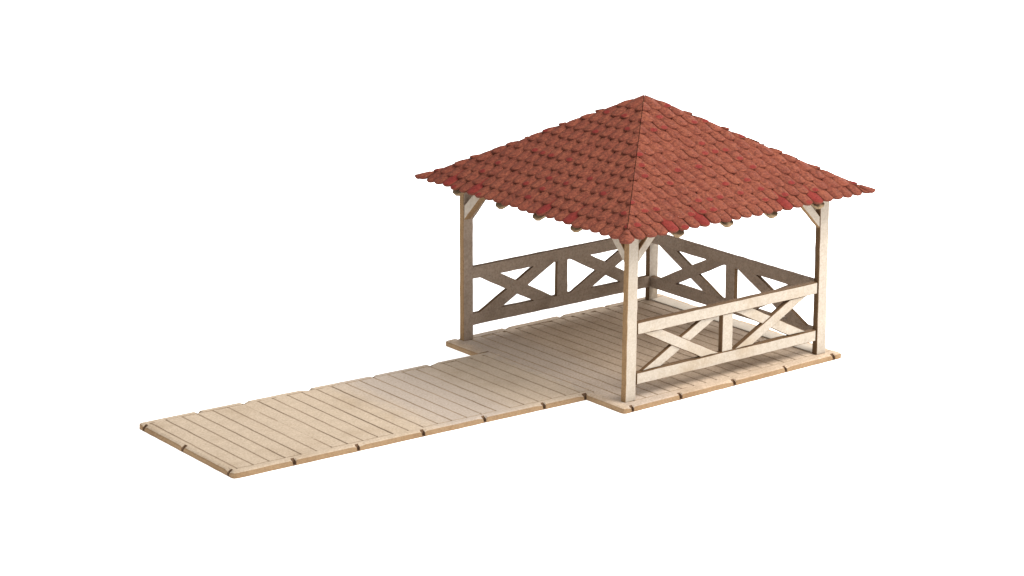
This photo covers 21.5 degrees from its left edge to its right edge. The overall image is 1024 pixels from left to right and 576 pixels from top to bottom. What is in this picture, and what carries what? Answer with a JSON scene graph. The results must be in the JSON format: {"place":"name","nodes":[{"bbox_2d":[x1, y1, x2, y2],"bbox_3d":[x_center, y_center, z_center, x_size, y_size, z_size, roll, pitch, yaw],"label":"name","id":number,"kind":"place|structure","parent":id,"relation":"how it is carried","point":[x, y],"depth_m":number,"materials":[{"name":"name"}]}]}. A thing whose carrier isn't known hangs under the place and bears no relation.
{"place":"outdoors","nodes":[
{"label":"outdoors","id":0,"kind":"place"},
{"bbox_2d":[0,0,1023,575],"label":"ground","id":1,"kind":"structure","parent":0,"point":[206,204],"depth_m":1.14,"materials":[{"name":"white"}]},
{"bbox_2d":[139,352,592,478],"bbox_3d":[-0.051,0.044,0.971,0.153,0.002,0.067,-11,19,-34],"label":"boardwalk","id":2,"kind":"structure","parent":1,"relation":"on","point":[259,436],"depth_m":0.96,"materials":[{"name":"beige wood"}]},
{"bbox_2d":[415,95,875,413],"bbox_3d":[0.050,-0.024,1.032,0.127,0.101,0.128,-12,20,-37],"label":"pavilion","id":3,"kind":"structure","parent":1,"relation":"on","point":[636,179],"depth_m":1.01,"materials":[{"name":"tile"}]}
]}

